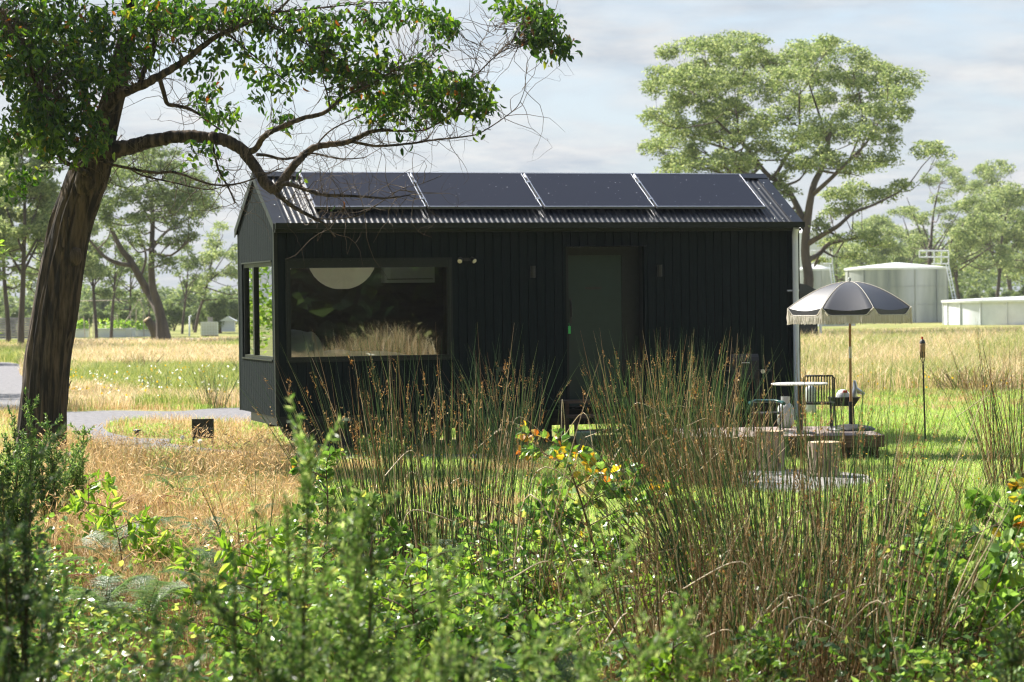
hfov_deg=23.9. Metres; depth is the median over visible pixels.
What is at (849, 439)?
timber deck
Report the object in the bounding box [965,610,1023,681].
bush
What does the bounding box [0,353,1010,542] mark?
yellow wildflowers
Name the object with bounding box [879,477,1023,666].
sapling
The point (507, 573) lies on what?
seedling
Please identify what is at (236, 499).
rush clump
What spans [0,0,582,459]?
gum tree
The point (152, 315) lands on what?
shrub
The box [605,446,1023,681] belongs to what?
rush clump
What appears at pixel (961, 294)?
shrub
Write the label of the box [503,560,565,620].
seedling
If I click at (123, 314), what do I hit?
shrub
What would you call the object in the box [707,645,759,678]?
fern
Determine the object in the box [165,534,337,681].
bush
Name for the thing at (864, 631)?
fern
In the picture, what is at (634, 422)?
rush clump
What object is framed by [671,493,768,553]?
sapling
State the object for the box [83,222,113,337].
eucalyptus tree
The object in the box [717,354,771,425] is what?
barbecue
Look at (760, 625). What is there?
seedling
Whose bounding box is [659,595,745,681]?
bush
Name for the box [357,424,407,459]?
bush
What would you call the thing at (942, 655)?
seedling
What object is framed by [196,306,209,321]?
shrub
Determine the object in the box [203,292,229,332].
shrub
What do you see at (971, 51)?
sky
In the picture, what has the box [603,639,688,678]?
fern
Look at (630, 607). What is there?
seedling
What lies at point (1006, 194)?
eucalyptus tree
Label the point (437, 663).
bush
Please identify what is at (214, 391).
rush clump
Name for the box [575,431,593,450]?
bucket
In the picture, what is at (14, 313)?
shrub
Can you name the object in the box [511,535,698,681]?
bush
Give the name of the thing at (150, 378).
white seed heads
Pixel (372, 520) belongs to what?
bush
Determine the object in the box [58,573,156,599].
fern
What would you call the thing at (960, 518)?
rush clump
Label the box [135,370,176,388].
tussock
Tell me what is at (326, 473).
sapling
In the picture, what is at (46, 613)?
bush
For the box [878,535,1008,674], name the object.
seedling
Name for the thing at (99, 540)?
fern
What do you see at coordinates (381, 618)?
seedling
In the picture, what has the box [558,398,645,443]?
wooden steps
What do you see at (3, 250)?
eucalyptus tree
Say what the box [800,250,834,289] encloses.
water tank
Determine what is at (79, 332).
garden bed
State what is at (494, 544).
seedling
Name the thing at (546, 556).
rush clump
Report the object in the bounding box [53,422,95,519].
bush
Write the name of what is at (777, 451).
log stool
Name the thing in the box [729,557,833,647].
seedling
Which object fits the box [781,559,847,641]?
seedling
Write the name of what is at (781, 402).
tub chair
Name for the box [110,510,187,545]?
fern
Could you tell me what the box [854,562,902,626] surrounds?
seedling
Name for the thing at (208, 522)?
fern
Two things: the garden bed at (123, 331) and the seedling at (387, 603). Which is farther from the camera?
the garden bed at (123, 331)
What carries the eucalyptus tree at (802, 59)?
on the ground at (188, 330)
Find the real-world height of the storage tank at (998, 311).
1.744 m
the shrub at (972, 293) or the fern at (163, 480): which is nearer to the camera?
the fern at (163, 480)
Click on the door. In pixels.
(594, 281)
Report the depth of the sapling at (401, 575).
13.09 m
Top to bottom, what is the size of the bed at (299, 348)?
1.002 m
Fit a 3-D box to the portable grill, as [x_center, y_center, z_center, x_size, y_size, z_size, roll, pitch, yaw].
[4.080,0.773,29.490,0.437,0.589,0.280,-1,1,0]
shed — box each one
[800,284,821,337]
[818,322,855,325]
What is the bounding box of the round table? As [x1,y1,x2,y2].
[771,382,827,433]
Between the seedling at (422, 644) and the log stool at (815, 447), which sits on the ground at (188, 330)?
the seedling at (422, 644)
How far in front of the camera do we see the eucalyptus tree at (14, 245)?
111.94 m
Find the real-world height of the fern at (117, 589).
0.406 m
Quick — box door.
[568,255,622,405]
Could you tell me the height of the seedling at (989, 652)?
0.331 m
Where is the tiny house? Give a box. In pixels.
[234,172,804,449]
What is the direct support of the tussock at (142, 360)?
on the ground at (188, 330)
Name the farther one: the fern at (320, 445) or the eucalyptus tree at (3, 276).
the eucalyptus tree at (3, 276)
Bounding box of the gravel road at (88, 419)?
[67,408,250,450]
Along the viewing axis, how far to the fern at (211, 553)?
14.30 m
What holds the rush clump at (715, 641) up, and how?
on the ground at (188, 330)
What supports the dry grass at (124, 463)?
on the ground at (188, 330)
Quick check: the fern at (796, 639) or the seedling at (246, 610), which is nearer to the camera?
the seedling at (246, 610)
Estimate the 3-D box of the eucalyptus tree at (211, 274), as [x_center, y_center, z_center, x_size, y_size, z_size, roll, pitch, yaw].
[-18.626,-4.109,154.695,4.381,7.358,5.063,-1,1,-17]
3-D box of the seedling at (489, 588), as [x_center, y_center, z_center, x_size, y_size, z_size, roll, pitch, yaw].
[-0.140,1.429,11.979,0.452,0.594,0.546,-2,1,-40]
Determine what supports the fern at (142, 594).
on the ground at (188, 330)
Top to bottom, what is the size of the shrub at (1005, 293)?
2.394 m
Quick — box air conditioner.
[381,267,434,282]
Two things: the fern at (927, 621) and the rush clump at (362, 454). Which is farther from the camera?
the rush clump at (362, 454)
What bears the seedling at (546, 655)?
on the ground at (188, 330)
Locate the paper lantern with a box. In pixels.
[310,268,373,288]
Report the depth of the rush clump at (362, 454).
17.30 m
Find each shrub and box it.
[0,307,28,331]
[77,311,93,328]
[89,307,116,324]
[114,307,140,327]
[134,310,155,329]
[163,299,190,330]
[185,301,204,329]
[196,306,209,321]
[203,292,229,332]
[212,295,237,326]
[948,288,963,299]
[963,288,981,298]
[984,289,1015,297]
[1009,286,1023,296]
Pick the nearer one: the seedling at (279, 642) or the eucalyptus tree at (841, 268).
the seedling at (279, 642)
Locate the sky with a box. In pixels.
[0,0,1023,301]
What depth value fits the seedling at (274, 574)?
12.49 m
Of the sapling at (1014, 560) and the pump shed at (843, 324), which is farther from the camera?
the pump shed at (843, 324)
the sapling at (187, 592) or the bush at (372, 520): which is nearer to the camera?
the bush at (372, 520)
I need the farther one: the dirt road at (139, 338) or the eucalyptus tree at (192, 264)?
the eucalyptus tree at (192, 264)
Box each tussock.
[101,351,170,370]
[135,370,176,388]
[213,352,238,371]
[925,359,1023,393]
[979,345,1023,362]
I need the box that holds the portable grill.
[828,380,864,425]
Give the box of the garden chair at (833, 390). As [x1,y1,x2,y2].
[797,375,836,432]
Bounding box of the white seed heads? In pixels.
[69,364,238,395]
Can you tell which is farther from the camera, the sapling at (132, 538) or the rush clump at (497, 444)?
the rush clump at (497, 444)
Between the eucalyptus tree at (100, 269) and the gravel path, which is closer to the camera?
the gravel path
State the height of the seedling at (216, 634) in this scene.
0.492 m
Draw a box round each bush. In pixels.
[0,405,53,545]
[0,421,91,681]
[0,520,127,681]
[3,387,83,529]
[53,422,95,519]
[70,592,212,681]
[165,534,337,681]
[241,394,414,681]
[305,481,424,681]
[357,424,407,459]
[366,517,503,681]
[415,579,542,681]
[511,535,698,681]
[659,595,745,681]
[734,641,769,681]
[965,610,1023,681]
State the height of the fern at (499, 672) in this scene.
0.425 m
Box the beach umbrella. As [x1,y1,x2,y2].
[787,277,912,430]
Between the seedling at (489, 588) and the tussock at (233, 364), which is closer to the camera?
the seedling at (489, 588)
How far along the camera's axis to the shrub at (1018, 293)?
204.75 m
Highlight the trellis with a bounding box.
[80,300,145,326]
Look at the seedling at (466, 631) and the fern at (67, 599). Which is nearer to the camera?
the seedling at (466, 631)
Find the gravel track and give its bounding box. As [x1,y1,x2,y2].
[0,362,21,409]
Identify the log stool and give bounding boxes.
[755,430,785,470]
[807,441,839,476]
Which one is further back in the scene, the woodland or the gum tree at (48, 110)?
the woodland
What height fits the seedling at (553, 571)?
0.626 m
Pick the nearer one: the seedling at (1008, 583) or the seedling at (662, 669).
the seedling at (662, 669)
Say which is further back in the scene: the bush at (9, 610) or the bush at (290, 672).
the bush at (9, 610)
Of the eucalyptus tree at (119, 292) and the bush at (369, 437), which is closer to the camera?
the bush at (369, 437)
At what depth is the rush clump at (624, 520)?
13.55 m
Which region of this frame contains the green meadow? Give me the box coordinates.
[0,325,1023,408]
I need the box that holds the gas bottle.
[777,396,793,427]
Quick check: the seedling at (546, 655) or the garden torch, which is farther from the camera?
the garden torch
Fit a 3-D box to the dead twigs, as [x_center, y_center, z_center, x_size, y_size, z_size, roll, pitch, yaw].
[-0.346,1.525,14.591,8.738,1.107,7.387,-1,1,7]
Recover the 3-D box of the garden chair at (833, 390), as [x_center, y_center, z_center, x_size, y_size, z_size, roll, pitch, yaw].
[3.628,0.747,28.827,0.428,0.675,0.485,0,1,14]
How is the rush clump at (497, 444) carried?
on the ground at (188, 330)
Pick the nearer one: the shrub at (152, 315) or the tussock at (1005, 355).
the tussock at (1005, 355)
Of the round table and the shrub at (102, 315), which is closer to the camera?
the round table
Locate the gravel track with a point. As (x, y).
(10, 381)
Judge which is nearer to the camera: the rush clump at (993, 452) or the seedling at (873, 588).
the seedling at (873, 588)
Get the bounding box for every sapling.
[59,469,124,554]
[74,489,181,570]
[166,539,248,613]
[214,523,307,606]
[279,445,379,569]
[305,602,411,676]
[337,487,414,579]
[374,564,474,645]
[443,549,513,611]
[485,421,686,581]
[518,530,591,614]
[536,593,639,670]
[584,455,685,574]
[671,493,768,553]
[860,505,961,573]
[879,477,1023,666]
[974,472,1023,614]
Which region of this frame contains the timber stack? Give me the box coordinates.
[0,318,30,338]
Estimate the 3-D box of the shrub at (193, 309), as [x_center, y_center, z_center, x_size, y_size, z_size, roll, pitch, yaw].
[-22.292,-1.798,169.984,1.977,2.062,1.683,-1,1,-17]
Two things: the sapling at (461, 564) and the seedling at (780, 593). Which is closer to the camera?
the seedling at (780, 593)
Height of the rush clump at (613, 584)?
1.188 m
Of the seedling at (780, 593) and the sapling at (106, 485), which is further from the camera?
the sapling at (106, 485)
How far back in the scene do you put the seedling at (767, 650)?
11.10 m
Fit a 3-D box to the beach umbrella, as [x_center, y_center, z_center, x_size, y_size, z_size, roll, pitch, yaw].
[4.065,0.154,29.138,1.484,1.836,1.486,-1,1,-35]
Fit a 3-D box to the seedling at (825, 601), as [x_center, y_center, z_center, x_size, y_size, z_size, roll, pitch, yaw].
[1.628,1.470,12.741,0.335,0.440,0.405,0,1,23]
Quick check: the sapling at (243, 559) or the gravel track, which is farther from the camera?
the gravel track
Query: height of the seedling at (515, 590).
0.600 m
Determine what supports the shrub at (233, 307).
on the ground at (188, 330)
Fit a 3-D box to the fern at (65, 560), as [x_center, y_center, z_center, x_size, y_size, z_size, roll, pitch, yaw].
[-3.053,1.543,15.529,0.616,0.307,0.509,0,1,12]
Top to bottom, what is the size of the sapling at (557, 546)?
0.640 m
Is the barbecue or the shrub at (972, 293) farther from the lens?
the shrub at (972, 293)
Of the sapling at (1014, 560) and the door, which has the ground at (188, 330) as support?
the sapling at (1014, 560)
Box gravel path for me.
[128,438,550,458]
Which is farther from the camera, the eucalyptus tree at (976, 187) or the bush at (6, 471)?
the eucalyptus tree at (976, 187)
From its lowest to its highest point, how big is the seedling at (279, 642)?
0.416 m
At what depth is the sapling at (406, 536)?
15.14 m
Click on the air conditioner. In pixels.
(410, 274)
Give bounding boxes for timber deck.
[680,426,884,459]
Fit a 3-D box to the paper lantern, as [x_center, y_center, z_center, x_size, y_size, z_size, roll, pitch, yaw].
[-2.246,-1.211,31.936,0.921,1.049,0.921,-1,1,-17]
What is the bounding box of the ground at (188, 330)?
[0,296,1023,681]
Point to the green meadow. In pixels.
(108, 369)
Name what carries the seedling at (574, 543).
on the ground at (188, 330)
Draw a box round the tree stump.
[144,317,155,339]
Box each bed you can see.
[75,319,88,337]
[97,318,136,337]
[134,320,150,336]
[291,330,405,356]
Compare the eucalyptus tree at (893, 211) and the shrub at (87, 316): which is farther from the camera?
the eucalyptus tree at (893, 211)
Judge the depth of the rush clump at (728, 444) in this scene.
24.14 m
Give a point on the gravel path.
(142, 442)
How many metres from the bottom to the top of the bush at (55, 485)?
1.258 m
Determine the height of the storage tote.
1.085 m
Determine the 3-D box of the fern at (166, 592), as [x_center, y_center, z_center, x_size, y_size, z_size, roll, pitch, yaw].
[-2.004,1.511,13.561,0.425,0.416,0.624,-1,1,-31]
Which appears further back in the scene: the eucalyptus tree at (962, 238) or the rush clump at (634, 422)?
the eucalyptus tree at (962, 238)
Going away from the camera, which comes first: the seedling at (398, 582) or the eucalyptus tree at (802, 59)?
the seedling at (398, 582)
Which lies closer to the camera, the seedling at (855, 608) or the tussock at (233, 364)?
the seedling at (855, 608)
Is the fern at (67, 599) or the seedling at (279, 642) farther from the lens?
the fern at (67, 599)
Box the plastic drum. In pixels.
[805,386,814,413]
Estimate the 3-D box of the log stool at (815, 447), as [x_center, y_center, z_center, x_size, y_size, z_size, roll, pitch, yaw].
[3.329,1.255,25.823,0.357,0.369,0.401,0,1,21]
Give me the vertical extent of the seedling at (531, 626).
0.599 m
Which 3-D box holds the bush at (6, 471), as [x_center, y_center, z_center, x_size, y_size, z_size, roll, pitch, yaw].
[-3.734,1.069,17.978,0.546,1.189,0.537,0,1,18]
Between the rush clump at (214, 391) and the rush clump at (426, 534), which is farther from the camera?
the rush clump at (214, 391)
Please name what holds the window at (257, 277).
in the tiny house
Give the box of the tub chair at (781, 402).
[748,399,785,430]
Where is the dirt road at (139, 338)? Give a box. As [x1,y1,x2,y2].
[13,338,214,339]
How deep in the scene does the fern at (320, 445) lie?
26.44 m
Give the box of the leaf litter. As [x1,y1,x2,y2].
[1,511,1023,681]
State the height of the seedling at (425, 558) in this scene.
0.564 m
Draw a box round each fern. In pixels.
[9,556,88,584]
[21,588,101,621]
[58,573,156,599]
[68,572,157,633]
[75,523,143,568]
[102,585,184,605]
[109,576,189,635]
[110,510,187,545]
[117,494,183,508]
[145,465,211,497]
[156,547,268,621]
[172,515,234,544]
[234,504,277,514]
[285,444,327,461]
[396,539,476,571]
[478,651,597,681]
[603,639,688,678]
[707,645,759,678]
[772,613,821,658]
[838,628,893,671]
[852,648,923,676]
[884,611,977,638]
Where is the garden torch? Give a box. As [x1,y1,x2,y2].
[919,337,925,441]
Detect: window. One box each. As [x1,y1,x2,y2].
[241,260,272,360]
[285,257,452,362]
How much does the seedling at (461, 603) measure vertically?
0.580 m
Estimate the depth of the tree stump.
119.70 m
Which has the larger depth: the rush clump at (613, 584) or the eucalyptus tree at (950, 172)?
the eucalyptus tree at (950, 172)
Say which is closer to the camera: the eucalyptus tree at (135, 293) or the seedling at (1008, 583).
the seedling at (1008, 583)
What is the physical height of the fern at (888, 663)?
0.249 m
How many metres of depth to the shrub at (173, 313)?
164.58 m
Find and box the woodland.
[0,221,1023,317]
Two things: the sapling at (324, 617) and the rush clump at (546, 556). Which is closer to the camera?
the sapling at (324, 617)
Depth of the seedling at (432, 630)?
11.88 m
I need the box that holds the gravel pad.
[737,469,874,492]
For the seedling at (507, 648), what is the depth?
11.32 m
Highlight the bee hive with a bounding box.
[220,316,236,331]
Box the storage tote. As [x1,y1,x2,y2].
[200,317,218,335]
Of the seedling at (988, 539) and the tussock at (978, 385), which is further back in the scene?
the tussock at (978, 385)
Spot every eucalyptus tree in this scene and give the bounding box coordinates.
[0,123,63,344]
[0,197,12,280]
[0,198,32,341]
[0,239,18,333]
[15,204,43,292]
[31,190,108,281]
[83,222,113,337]
[89,143,223,339]
[90,228,137,337]
[105,244,148,318]
[125,259,158,316]
[167,244,213,333]
[187,220,237,332]
[636,29,957,287]
[829,236,866,282]
[837,214,909,274]
[868,205,935,265]
[890,160,981,264]
[932,193,1015,299]
[958,159,1023,291]
[960,180,1023,296]
[996,242,1023,282]
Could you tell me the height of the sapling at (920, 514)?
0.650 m
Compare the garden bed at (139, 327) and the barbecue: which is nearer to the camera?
the barbecue
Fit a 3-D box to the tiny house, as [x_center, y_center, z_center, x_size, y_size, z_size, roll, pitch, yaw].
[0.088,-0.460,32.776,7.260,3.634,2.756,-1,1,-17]
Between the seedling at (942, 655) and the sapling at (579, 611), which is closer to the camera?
the seedling at (942, 655)
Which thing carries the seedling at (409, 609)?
on the ground at (188, 330)
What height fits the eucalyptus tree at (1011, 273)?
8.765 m
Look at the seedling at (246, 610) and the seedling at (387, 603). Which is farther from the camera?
the seedling at (387, 603)
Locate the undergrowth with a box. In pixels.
[0,500,1023,681]
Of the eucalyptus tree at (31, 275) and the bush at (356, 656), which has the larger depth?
the eucalyptus tree at (31, 275)
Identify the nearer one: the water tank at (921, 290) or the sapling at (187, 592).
the sapling at (187, 592)
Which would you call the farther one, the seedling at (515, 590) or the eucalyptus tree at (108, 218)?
the eucalyptus tree at (108, 218)
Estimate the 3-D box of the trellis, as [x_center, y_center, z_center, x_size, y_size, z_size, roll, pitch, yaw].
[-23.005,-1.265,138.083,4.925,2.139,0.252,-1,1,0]
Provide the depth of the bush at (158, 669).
5.61 m
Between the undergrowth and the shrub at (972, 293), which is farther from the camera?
the shrub at (972, 293)
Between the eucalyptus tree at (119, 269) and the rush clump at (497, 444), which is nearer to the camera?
the rush clump at (497, 444)
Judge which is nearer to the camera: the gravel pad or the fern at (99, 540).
the fern at (99, 540)
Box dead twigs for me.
[40,484,989,681]
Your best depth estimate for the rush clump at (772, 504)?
12.80 m
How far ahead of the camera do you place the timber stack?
134.49 m
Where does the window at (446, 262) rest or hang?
in the tiny house
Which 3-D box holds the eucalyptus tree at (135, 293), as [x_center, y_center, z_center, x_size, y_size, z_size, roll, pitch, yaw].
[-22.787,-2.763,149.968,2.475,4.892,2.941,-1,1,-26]
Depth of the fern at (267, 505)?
20.85 m
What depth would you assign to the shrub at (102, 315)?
169.66 m
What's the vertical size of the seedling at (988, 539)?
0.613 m
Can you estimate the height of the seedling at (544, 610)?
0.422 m
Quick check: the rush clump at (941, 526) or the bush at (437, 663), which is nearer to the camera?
the bush at (437, 663)
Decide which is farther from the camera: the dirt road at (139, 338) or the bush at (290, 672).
the dirt road at (139, 338)
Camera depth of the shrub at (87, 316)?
164.72 m
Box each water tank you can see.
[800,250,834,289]
[844,250,956,322]
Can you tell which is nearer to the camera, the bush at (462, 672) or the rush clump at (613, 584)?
the bush at (462, 672)
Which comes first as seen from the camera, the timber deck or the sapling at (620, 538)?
the sapling at (620, 538)
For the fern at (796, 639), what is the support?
on the ground at (188, 330)
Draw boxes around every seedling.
[188,549,300,655]
[204,585,278,662]
[207,572,310,681]
[255,615,314,675]
[309,605,397,681]
[329,553,430,642]
[335,658,394,677]
[364,616,442,679]
[374,545,477,622]
[376,566,485,681]
[386,569,472,651]
[391,592,471,661]
[424,568,513,636]
[444,549,526,630]
[444,571,529,657]
[447,598,529,676]
[453,509,549,599]
[471,554,541,602]
[477,599,581,681]
[480,619,517,670]
[497,532,579,620]
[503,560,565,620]
[515,650,548,678]
[531,598,579,662]
[535,527,612,604]
[625,529,720,631]
[636,607,722,681]
[722,619,810,681]
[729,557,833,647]
[731,613,801,681]
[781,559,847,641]
[790,587,847,628]
[796,583,919,677]
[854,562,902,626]
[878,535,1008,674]
[912,637,965,681]
[937,552,1023,660]
[949,522,1022,581]
[960,634,1023,681]
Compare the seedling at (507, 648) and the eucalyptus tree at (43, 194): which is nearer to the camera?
the seedling at (507, 648)
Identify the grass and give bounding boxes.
[0,381,1023,681]
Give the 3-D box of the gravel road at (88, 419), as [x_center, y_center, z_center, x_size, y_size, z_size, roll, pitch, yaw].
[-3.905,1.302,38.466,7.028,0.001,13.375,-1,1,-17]
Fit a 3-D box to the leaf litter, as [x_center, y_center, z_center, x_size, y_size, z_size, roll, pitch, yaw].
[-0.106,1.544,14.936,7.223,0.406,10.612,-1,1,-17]
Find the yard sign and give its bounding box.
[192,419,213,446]
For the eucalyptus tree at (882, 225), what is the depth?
208.51 m
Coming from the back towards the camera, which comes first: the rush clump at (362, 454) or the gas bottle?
the gas bottle
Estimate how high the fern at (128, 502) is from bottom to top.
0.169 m
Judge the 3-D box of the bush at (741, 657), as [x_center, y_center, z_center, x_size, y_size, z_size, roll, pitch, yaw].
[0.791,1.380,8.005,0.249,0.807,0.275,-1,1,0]
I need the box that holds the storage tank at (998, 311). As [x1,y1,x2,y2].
[941,296,1023,324]
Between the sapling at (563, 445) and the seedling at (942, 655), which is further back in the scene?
the sapling at (563, 445)
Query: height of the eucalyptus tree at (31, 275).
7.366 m
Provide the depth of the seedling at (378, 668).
10.89 m
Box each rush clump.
[175,356,238,407]
[195,435,326,569]
[233,337,453,557]
[301,323,609,573]
[404,356,630,643]
[433,344,579,465]
[450,443,787,677]
[471,362,865,626]
[498,448,965,681]
[526,327,815,487]
[544,332,1018,673]
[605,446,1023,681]
[617,384,828,489]
[748,398,1023,637]
[864,394,1023,656]
[924,318,1023,487]
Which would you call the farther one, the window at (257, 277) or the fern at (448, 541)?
the window at (257, 277)

